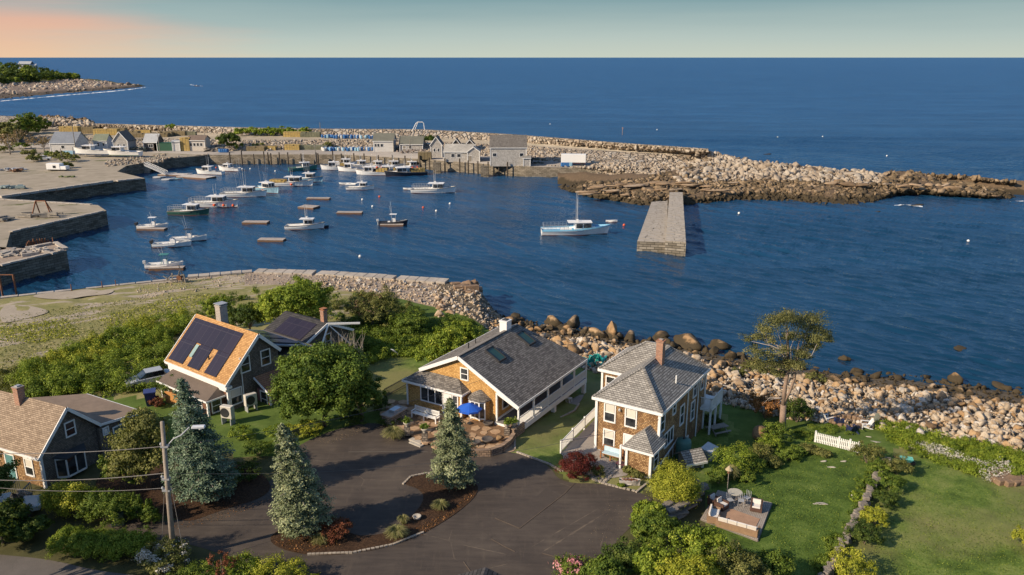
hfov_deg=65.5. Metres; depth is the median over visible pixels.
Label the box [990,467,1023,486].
stone bank
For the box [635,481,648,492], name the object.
stone edging
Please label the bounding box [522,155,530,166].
harbor shed
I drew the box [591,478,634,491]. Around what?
stone edging
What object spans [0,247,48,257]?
stone heap
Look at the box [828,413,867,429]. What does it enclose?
fire ring
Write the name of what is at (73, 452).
overhead wire
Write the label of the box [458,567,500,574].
gable house
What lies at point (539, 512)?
pavement seam
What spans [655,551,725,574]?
broadleaf tree
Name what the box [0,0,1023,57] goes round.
sky
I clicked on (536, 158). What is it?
gear heap
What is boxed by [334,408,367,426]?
shrub
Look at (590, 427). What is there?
paved terrace
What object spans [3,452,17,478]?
door
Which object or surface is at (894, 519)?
grass
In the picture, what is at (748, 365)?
shrub
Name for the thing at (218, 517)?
leaf litter
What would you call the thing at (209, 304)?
broadleaf tree
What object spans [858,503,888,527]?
shrub
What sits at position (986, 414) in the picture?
boulder
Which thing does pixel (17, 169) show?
gear heap
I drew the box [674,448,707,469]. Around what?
tool shed
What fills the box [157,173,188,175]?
raft
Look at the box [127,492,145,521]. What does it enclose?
conical evergreen
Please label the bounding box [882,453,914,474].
shrub
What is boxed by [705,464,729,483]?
shrub
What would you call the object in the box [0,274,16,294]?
iron post
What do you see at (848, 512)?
thicket
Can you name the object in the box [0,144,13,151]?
shrub
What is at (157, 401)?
shrub
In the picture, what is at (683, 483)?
shrub
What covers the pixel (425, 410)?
bench
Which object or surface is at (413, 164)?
fishing boat
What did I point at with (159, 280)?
seawall capping
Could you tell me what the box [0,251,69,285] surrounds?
ruined pier wall
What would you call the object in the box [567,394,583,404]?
porch slab
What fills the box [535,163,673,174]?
rocks
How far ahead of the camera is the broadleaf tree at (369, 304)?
100.81 m
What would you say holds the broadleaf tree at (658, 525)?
on the ground at (548, 428)
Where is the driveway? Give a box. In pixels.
[101,423,651,574]
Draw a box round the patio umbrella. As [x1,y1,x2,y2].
[457,403,481,424]
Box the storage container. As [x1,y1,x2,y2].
[154,142,171,150]
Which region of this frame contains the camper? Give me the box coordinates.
[46,163,69,169]
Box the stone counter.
[380,405,407,426]
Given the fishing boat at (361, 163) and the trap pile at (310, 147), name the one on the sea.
the fishing boat at (361, 163)
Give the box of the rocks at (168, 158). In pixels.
[111,153,208,171]
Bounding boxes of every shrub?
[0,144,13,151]
[11,142,29,147]
[20,149,36,154]
[25,153,42,159]
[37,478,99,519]
[47,150,69,156]
[53,152,79,161]
[61,161,73,166]
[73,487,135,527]
[128,534,192,574]
[145,373,172,397]
[147,395,164,406]
[165,123,174,128]
[166,568,195,574]
[178,559,221,574]
[215,132,243,148]
[222,548,265,574]
[227,423,256,439]
[232,128,250,135]
[232,459,261,480]
[241,439,274,459]
[244,126,263,135]
[245,549,307,574]
[256,126,275,135]
[263,422,292,437]
[267,126,285,135]
[285,127,296,130]
[287,417,323,436]
[295,570,320,574]
[298,126,311,131]
[315,516,354,544]
[322,141,332,145]
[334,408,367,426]
[367,394,390,410]
[377,414,402,426]
[420,135,434,139]
[550,552,592,574]
[554,448,601,480]
[589,465,606,479]
[616,482,625,486]
[622,465,634,474]
[629,469,643,478]
[638,456,707,509]
[704,413,724,425]
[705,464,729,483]
[708,438,756,475]
[732,366,747,374]
[737,452,770,471]
[737,470,755,481]
[740,359,758,367]
[748,389,786,418]
[748,441,774,458]
[755,433,783,448]
[760,420,793,441]
[762,455,784,467]
[775,446,802,461]
[786,396,815,421]
[790,444,807,455]
[798,442,817,454]
[804,371,828,383]
[806,552,840,574]
[814,448,832,457]
[821,532,850,548]
[828,540,881,574]
[840,517,885,545]
[848,490,863,501]
[849,440,887,463]
[853,475,879,492]
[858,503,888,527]
[864,457,893,475]
[869,488,900,509]
[877,471,908,493]
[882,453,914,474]
[1010,525,1023,545]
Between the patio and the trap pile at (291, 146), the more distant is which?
the trap pile at (291, 146)
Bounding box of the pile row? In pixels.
[26,237,53,245]
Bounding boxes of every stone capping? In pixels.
[0,180,112,197]
[0,198,92,204]
[0,249,64,265]
[9,210,103,231]
[28,242,52,247]
[53,241,68,249]
[116,178,140,181]
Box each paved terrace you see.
[561,419,594,454]
[563,431,626,477]
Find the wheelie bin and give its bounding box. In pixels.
[143,387,155,406]
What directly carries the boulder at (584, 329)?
on the ground at (548, 428)
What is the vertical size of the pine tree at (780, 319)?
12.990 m
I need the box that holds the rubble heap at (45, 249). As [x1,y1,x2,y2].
[17,246,60,254]
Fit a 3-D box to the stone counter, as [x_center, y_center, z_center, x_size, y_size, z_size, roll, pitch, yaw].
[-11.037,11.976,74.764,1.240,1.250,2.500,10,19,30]
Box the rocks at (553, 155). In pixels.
[209,139,563,161]
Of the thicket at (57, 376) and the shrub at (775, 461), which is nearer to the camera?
the shrub at (775, 461)
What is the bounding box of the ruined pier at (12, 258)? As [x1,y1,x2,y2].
[0,244,66,262]
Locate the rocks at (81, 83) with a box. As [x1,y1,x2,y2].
[0,78,139,97]
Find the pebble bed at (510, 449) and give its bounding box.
[504,443,514,451]
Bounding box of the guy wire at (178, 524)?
[170,483,186,568]
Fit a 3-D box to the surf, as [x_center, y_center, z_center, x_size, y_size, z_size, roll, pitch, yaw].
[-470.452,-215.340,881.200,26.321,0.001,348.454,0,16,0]
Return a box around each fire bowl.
[481,436,493,442]
[483,420,492,425]
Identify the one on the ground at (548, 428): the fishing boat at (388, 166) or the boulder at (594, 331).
the boulder at (594, 331)
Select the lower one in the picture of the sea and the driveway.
the driveway
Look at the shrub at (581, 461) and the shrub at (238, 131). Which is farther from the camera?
the shrub at (238, 131)
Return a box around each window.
[23,457,34,476]
[63,419,76,438]
[102,426,109,435]
[211,398,221,413]
[229,386,242,405]
[239,355,250,373]
[260,348,270,366]
[260,390,267,403]
[325,332,331,345]
[420,387,442,405]
[452,395,457,407]
[460,367,468,380]
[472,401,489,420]
[502,399,508,409]
[603,403,615,423]
[603,428,614,446]
[605,375,615,385]
[624,408,636,428]
[653,452,658,470]
[661,414,665,432]
[663,425,673,448]
[672,403,676,415]
[679,403,684,426]
[690,399,695,421]
[692,383,697,398]
[700,376,704,390]
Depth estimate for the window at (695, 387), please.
72.74 m
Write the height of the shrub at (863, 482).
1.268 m
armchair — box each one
[707,492,717,505]
[714,495,728,511]
[750,497,762,512]
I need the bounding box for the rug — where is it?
[720,508,759,525]
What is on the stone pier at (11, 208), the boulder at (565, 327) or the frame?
the frame
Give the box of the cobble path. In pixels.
[591,466,617,481]
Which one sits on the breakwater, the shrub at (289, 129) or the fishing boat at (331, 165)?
the shrub at (289, 129)
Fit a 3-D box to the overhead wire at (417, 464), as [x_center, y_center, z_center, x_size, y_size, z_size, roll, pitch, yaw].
[-5.236,11.838,59.271,37.553,2.970,0.022,-6,17,-20]
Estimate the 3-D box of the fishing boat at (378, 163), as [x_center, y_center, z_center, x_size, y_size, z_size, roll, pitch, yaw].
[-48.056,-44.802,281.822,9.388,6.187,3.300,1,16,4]
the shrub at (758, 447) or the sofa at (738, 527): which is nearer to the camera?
the sofa at (738, 527)
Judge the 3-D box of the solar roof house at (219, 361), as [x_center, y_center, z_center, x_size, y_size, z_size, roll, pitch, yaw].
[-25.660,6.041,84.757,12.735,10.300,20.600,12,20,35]
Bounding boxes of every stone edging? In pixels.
[307,531,423,555]
[402,472,429,484]
[516,451,561,471]
[560,403,579,416]
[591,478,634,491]
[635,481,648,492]
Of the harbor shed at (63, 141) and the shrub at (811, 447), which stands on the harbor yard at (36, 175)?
the harbor shed at (63, 141)
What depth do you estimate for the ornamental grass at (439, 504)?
60.16 m
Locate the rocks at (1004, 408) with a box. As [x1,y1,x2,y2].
[567,336,1023,451]
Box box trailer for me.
[561,153,585,164]
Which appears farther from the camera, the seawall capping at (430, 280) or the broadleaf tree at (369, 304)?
the seawall capping at (430, 280)
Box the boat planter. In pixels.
[619,476,640,485]
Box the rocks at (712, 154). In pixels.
[694,149,739,161]
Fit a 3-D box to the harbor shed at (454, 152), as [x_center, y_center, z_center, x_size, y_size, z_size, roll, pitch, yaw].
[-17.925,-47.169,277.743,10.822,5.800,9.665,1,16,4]
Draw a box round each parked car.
[0,492,41,516]
[124,366,169,389]
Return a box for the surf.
[4,87,144,100]
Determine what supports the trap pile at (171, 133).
on the breakwater
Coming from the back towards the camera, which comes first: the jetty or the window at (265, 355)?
the jetty
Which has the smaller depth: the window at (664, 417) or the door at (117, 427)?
the window at (664, 417)
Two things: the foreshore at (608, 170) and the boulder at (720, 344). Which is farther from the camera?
the foreshore at (608, 170)
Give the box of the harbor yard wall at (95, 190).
[3,155,209,201]
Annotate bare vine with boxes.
[325,329,364,361]
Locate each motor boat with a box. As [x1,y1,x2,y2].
[134,212,167,228]
[142,245,182,268]
[149,235,191,247]
[169,215,206,241]
[376,204,407,225]
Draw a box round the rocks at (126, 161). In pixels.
[104,153,165,166]
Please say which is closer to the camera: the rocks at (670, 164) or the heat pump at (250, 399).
the heat pump at (250, 399)
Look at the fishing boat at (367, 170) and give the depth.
266.31 m
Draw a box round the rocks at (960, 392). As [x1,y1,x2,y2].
[489,306,1023,449]
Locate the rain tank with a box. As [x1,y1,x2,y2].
[675,437,691,458]
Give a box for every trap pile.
[58,126,81,131]
[81,127,96,133]
[92,129,119,134]
[108,127,127,130]
[132,133,169,136]
[134,130,150,132]
[158,131,173,136]
[173,131,185,135]
[179,137,189,150]
[185,131,196,135]
[246,146,265,150]
[259,145,276,149]
[283,131,308,136]
[284,144,300,149]
[300,132,320,136]
[300,145,328,149]
[418,151,431,159]
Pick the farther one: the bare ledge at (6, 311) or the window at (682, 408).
the bare ledge at (6, 311)
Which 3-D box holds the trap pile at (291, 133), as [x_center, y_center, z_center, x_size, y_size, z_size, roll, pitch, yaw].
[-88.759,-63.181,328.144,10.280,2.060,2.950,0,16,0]
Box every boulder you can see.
[473,439,480,445]
[496,434,503,440]
[511,312,519,317]
[534,326,541,331]
[544,315,562,326]
[552,335,562,341]
[554,324,564,329]
[561,325,571,331]
[566,315,579,327]
[568,344,579,353]
[580,326,588,333]
[583,337,590,342]
[585,327,607,337]
[591,343,599,351]
[606,321,616,337]
[608,347,615,352]
[617,333,623,338]
[624,330,635,341]
[652,330,669,340]
[670,341,678,347]
[673,333,701,350]
[708,339,731,349]
[709,346,719,353]
[712,383,723,389]
[717,360,725,367]
[725,351,737,358]
[726,361,732,366]
[728,389,732,397]
[733,380,744,386]
[737,352,746,358]
[752,425,768,439]
[754,380,761,385]
[754,386,762,391]
[803,378,811,384]
[809,390,815,397]
[824,405,834,411]
[828,375,839,381]
[832,381,841,386]
[837,392,847,398]
[838,355,850,360]
[844,378,852,383]
[850,367,864,372]
[869,392,876,397]
[875,390,885,396]
[885,398,892,406]
[947,372,963,384]
[954,345,965,350]
[966,389,973,394]
[972,398,982,403]
[974,411,984,419]
[976,436,987,441]
[979,431,990,438]
[982,412,991,419]
[983,403,991,408]
[990,424,999,428]
[991,397,1000,402]
[992,381,1004,389]
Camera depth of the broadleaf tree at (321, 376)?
71.46 m
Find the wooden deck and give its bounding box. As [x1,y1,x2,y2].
[700,490,771,541]
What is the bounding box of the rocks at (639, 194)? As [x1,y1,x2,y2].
[558,157,714,205]
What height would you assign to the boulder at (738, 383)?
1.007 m
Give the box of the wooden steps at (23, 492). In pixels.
[4,478,32,495]
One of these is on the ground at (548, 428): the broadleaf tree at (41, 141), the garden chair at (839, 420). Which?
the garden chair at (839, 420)
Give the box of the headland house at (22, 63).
[18,61,38,70]
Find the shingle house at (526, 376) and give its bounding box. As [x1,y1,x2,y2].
[402,318,587,428]
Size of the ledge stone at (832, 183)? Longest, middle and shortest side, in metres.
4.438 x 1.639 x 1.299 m
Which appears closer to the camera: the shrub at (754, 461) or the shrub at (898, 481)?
the shrub at (898, 481)
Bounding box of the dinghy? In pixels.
[339,182,356,184]
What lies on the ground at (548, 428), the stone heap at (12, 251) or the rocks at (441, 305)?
the rocks at (441, 305)
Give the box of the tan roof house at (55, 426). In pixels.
[0,384,136,488]
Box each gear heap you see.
[0,167,26,170]
[0,184,26,188]
[6,168,23,171]
[129,146,146,150]
[202,147,223,151]
[396,149,424,152]
[531,157,545,163]
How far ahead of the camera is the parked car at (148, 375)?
83.08 m
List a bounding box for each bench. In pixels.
[411,405,439,423]
[600,444,623,460]
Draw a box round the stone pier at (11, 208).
[0,200,105,249]
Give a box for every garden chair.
[585,354,596,366]
[594,353,606,365]
[820,412,833,423]
[834,417,843,423]
[846,424,860,434]
[860,418,873,429]
[866,413,880,420]
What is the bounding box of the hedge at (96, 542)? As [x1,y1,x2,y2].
[45,524,159,563]
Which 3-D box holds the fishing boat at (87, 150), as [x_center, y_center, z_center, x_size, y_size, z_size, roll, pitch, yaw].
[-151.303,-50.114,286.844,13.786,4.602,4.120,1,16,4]
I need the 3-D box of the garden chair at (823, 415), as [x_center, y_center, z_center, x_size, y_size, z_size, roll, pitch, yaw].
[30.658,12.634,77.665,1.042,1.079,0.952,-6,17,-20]
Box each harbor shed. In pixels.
[48,132,89,151]
[92,134,112,148]
[111,130,136,149]
[142,134,163,150]
[171,140,180,150]
[187,135,210,150]
[372,133,396,151]
[399,136,424,150]
[429,135,443,156]
[443,144,476,161]
[452,138,460,143]
[466,138,474,143]
[467,146,480,161]
[489,135,526,165]
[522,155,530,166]
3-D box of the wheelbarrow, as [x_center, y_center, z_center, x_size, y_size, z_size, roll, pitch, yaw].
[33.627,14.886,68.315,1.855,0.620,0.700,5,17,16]
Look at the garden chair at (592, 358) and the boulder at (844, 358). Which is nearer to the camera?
the garden chair at (592, 358)
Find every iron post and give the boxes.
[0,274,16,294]
[0,277,3,295]
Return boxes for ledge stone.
[581,190,600,193]
[587,187,602,189]
[624,184,644,186]
[646,181,670,183]
[653,188,669,190]
[655,183,670,185]
[669,188,681,190]
[675,181,693,183]
[682,184,697,186]
[703,189,729,191]
[824,181,839,184]
[838,172,859,174]
[839,182,858,186]
[856,183,870,185]
[897,184,910,187]
[908,183,922,186]
[925,183,934,186]
[944,186,961,189]
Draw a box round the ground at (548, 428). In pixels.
[0,272,1023,574]
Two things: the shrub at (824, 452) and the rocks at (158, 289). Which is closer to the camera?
the shrub at (824, 452)
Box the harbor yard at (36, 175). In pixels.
[0,147,202,198]
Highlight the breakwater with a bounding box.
[0,116,707,176]
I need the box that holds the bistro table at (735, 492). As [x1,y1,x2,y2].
[728,488,741,501]
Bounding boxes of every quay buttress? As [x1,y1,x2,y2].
[433,162,440,172]
[481,165,488,176]
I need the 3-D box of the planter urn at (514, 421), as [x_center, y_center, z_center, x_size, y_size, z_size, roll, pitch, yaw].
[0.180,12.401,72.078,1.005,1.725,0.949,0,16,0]
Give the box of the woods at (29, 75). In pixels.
[0,62,78,81]
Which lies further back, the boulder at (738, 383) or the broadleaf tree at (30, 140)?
the broadleaf tree at (30, 140)
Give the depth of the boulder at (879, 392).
87.97 m
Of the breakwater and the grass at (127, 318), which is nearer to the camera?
the grass at (127, 318)
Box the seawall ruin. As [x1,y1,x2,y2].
[450,279,482,293]
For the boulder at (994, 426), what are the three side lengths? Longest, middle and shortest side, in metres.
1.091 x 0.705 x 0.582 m
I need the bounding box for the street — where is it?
[0,555,129,574]
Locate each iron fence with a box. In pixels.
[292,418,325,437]
[384,376,406,396]
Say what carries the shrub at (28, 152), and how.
on the harbor yard at (36, 175)
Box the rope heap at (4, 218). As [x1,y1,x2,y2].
[0,215,14,220]
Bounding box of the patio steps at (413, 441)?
[409,437,423,446]
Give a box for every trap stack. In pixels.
[269,179,286,182]
[376,167,387,171]
[409,167,424,171]
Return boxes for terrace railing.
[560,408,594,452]
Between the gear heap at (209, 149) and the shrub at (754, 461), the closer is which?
the shrub at (754, 461)
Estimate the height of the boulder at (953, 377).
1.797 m
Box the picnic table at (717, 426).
[706,423,730,436]
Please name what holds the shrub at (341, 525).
on the planting bed at (431, 491)
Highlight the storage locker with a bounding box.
[701,442,717,460]
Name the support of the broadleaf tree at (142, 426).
on the planting bed at (246, 491)
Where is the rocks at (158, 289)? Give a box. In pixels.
[136,273,345,299]
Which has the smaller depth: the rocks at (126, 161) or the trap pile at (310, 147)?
the rocks at (126, 161)
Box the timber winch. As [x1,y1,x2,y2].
[163,265,187,282]
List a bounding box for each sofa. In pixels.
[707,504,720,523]
[715,515,759,537]
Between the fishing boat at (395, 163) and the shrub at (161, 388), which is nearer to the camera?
the shrub at (161, 388)
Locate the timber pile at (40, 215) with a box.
[16,211,62,217]
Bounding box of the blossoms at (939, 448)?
[910,441,997,470]
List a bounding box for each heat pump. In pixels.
[220,404,235,425]
[243,392,257,412]
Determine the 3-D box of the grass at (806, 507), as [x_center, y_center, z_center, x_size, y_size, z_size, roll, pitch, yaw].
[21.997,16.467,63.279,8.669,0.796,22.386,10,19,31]
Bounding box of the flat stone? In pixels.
[813,502,827,504]
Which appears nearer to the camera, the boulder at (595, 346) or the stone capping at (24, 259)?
the boulder at (595, 346)
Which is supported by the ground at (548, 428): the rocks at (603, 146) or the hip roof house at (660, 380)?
the hip roof house at (660, 380)
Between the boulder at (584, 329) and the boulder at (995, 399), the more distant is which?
the boulder at (584, 329)
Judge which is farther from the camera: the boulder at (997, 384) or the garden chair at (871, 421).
the boulder at (997, 384)
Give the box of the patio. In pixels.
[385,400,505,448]
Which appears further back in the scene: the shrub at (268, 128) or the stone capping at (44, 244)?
the shrub at (268, 128)
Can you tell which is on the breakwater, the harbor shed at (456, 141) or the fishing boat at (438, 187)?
the harbor shed at (456, 141)
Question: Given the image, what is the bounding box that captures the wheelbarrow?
[893,455,915,465]
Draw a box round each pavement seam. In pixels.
[370,451,425,451]
[495,483,574,527]
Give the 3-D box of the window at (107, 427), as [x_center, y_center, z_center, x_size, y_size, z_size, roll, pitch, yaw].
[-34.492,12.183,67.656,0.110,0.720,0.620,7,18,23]
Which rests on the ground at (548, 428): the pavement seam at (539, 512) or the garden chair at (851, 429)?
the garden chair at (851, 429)
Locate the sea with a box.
[0,58,1023,394]
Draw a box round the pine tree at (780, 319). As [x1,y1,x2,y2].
[737,307,835,432]
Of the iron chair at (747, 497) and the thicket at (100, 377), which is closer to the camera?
the iron chair at (747, 497)
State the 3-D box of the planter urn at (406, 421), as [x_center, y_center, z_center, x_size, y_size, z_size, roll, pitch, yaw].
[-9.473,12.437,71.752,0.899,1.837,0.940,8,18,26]
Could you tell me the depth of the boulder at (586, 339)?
105.30 m
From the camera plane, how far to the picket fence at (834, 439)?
71.72 m
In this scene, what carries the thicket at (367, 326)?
on the ground at (548, 428)
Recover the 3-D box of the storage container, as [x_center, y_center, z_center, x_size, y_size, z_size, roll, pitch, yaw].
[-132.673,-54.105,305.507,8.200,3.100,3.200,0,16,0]
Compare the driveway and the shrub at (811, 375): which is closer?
the driveway
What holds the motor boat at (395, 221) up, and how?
on the sea
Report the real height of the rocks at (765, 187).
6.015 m
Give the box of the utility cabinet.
[110,509,125,526]
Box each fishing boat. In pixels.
[74,143,108,154]
[103,143,142,155]
[166,198,208,215]
[189,184,238,207]
[196,161,224,174]
[218,162,240,171]
[219,160,266,196]
[255,161,278,193]
[274,173,313,185]
[284,205,324,229]
[288,155,316,171]
[302,155,322,181]
[320,155,339,169]
[336,150,356,164]
[337,155,363,171]
[346,175,373,189]
[353,157,372,167]
[355,162,385,175]
[363,155,387,168]
[374,159,393,170]
[379,157,404,168]
[384,161,427,175]
[397,152,418,168]
[410,170,455,192]
[541,191,609,235]
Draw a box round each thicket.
[0,365,35,395]
[2,307,192,397]
[17,306,193,375]
[25,344,167,396]
[193,285,435,336]
[327,299,414,328]
[349,312,484,349]
[359,331,436,363]
[792,422,888,441]
[813,470,883,568]
[874,418,1023,476]
[907,443,996,477]
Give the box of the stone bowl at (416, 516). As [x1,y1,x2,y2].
[412,513,420,519]
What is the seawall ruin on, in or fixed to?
on the ground at (548, 428)
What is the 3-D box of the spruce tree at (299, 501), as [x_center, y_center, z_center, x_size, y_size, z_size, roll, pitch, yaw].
[-15.003,13.691,56.092,4.897,9.151,4.682,0,16,0]
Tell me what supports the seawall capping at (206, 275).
on the seawall face
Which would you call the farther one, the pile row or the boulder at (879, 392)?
the pile row
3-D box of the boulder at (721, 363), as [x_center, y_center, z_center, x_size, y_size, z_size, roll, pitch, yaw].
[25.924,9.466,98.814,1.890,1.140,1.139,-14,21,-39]
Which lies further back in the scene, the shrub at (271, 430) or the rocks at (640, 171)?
the rocks at (640, 171)
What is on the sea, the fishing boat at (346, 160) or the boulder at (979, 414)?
the fishing boat at (346, 160)
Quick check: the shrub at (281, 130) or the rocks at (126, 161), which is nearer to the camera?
the rocks at (126, 161)
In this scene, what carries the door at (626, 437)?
in the hip roof house at (660, 380)
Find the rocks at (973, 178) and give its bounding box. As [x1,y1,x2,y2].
[886,171,1016,184]
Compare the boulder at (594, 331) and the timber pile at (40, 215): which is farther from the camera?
the timber pile at (40, 215)
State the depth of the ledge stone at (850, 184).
224.56 m
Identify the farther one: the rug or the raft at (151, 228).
the raft at (151, 228)
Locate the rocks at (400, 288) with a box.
[318,275,501,328]
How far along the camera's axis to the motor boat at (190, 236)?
171.04 m
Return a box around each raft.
[136,227,166,230]
[148,266,184,270]
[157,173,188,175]
[176,174,215,179]
[242,220,269,224]
[257,238,285,241]
[298,205,319,208]
[306,197,330,199]
[336,211,362,213]
[380,224,403,226]
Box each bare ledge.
[0,305,47,321]
[33,289,113,298]
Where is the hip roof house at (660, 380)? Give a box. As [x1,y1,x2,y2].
[592,338,722,477]
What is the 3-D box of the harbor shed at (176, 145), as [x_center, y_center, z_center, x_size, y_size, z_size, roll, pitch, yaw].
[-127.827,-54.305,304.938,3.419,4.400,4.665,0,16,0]
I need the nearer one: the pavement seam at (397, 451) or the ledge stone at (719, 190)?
the pavement seam at (397, 451)
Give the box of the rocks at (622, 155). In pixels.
[569,148,698,161]
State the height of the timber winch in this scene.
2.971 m
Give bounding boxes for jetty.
[637,192,685,256]
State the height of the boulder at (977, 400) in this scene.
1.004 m
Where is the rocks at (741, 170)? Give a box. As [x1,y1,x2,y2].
[672,156,885,183]
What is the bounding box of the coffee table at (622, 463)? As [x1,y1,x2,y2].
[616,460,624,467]
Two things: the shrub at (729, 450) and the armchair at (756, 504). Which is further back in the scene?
the shrub at (729, 450)
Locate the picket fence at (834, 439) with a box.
[814,431,859,452]
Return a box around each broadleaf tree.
[0,121,25,139]
[0,132,17,154]
[0,450,22,495]
[0,497,36,546]
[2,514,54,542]
[8,112,43,132]
[8,129,27,142]
[24,133,37,148]
[29,116,51,131]
[34,137,49,150]
[96,453,153,488]
[102,404,176,490]
[199,294,234,317]
[227,301,266,329]
[252,274,341,322]
[265,339,373,425]
[334,368,387,421]
[343,284,402,327]
[383,305,430,337]
[412,324,469,362]
[443,320,482,342]
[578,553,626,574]
[600,536,658,574]
[625,540,683,574]
[628,507,683,547]
[630,498,666,521]
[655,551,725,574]
[665,520,736,570]
[702,538,772,574]
[743,547,795,574]
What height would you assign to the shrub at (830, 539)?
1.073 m
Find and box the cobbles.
[590,465,617,483]
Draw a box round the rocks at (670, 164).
[591,159,695,169]
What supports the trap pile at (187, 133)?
on the breakwater
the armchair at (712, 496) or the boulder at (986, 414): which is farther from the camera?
the boulder at (986, 414)
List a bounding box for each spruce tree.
[161,377,240,504]
[266,423,337,539]
[424,397,479,491]
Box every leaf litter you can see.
[174,496,269,527]
[277,528,339,551]
[416,491,473,534]
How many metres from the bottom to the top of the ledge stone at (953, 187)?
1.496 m
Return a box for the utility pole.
[159,421,205,554]
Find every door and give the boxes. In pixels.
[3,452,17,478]
[112,423,126,449]
[442,392,451,413]
[623,433,632,455]
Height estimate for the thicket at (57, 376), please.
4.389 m
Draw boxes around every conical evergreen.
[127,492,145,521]
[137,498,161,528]
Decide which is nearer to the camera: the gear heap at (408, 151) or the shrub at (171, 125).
the gear heap at (408, 151)
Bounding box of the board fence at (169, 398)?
[164,391,176,403]
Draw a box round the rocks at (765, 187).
[704,178,912,204]
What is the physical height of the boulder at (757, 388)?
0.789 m
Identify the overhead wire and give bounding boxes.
[0,446,159,453]
[1,473,163,480]
[4,488,159,491]
[170,379,482,445]
[184,419,657,473]
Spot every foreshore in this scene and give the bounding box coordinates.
[129,155,196,172]
[562,166,652,173]
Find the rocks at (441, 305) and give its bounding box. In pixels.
[434,294,458,316]
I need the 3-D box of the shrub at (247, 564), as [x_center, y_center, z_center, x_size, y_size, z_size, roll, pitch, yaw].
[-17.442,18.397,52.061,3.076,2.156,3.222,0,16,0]
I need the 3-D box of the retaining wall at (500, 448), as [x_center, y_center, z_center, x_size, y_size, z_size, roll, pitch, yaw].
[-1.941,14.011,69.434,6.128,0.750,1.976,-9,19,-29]
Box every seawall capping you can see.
[0,289,70,298]
[86,278,182,288]
[188,270,251,278]
[254,268,315,275]
[316,270,396,280]
[396,275,448,283]
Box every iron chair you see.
[726,492,733,503]
[738,493,744,506]
[743,489,751,502]
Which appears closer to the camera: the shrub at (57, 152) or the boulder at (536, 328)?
the boulder at (536, 328)
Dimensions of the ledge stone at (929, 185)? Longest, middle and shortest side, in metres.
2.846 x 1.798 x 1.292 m
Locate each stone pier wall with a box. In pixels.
[6,211,107,247]
[509,422,524,436]
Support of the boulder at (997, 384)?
on the ground at (548, 428)
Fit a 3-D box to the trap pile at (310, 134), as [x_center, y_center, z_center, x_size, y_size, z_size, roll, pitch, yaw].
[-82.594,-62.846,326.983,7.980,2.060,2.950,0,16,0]
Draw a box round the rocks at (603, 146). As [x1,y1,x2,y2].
[52,124,708,154]
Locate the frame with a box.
[32,200,52,213]
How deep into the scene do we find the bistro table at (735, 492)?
61.58 m
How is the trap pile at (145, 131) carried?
on the breakwater
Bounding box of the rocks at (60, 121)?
[44,116,95,126]
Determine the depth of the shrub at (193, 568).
51.73 m
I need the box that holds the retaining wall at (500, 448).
[468,433,515,456]
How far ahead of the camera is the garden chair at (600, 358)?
91.94 m
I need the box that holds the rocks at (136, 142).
[89,136,178,148]
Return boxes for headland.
[0,73,145,98]
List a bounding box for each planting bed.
[96,455,269,520]
[271,474,477,554]
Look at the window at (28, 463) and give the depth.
63.69 m
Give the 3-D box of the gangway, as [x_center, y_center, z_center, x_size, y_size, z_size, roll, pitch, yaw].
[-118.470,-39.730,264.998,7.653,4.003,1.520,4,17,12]
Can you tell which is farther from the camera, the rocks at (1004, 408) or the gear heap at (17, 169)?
the gear heap at (17, 169)
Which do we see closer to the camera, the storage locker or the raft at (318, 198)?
the storage locker
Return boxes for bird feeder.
[725,466,732,491]
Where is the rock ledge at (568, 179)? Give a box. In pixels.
[558,163,1023,205]
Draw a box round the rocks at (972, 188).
[879,170,1015,198]
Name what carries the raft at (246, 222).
on the sea
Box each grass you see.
[0,292,236,367]
[0,318,79,342]
[98,292,224,326]
[309,533,329,545]
[381,425,403,440]
[383,524,410,539]
[396,514,410,523]
[430,499,449,510]
[723,463,739,480]
[741,450,862,574]
[873,461,1023,574]
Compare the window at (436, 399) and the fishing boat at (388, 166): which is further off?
the fishing boat at (388, 166)
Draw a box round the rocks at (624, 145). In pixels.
[96,123,700,151]
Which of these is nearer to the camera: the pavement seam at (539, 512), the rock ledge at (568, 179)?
the pavement seam at (539, 512)
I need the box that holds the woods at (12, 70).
[0,62,80,83]
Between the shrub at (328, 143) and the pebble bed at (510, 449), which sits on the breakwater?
the shrub at (328, 143)
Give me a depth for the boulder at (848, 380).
94.62 m
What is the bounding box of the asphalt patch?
[496,488,559,528]
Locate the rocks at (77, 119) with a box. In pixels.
[39,114,93,121]
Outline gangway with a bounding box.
[144,162,167,174]
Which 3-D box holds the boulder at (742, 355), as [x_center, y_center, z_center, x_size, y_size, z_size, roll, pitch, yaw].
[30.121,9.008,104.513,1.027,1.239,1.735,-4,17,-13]
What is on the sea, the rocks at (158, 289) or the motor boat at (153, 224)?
the motor boat at (153, 224)
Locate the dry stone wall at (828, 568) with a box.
[818,457,891,574]
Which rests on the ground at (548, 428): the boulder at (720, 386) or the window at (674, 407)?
the boulder at (720, 386)
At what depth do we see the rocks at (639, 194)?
225.94 m
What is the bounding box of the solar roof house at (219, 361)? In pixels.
[156,301,359,416]
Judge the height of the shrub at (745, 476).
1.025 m
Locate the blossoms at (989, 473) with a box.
[978,456,1013,482]
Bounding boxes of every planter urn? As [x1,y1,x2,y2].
[401,416,412,435]
[419,423,429,441]
[502,417,512,435]
[509,416,518,428]

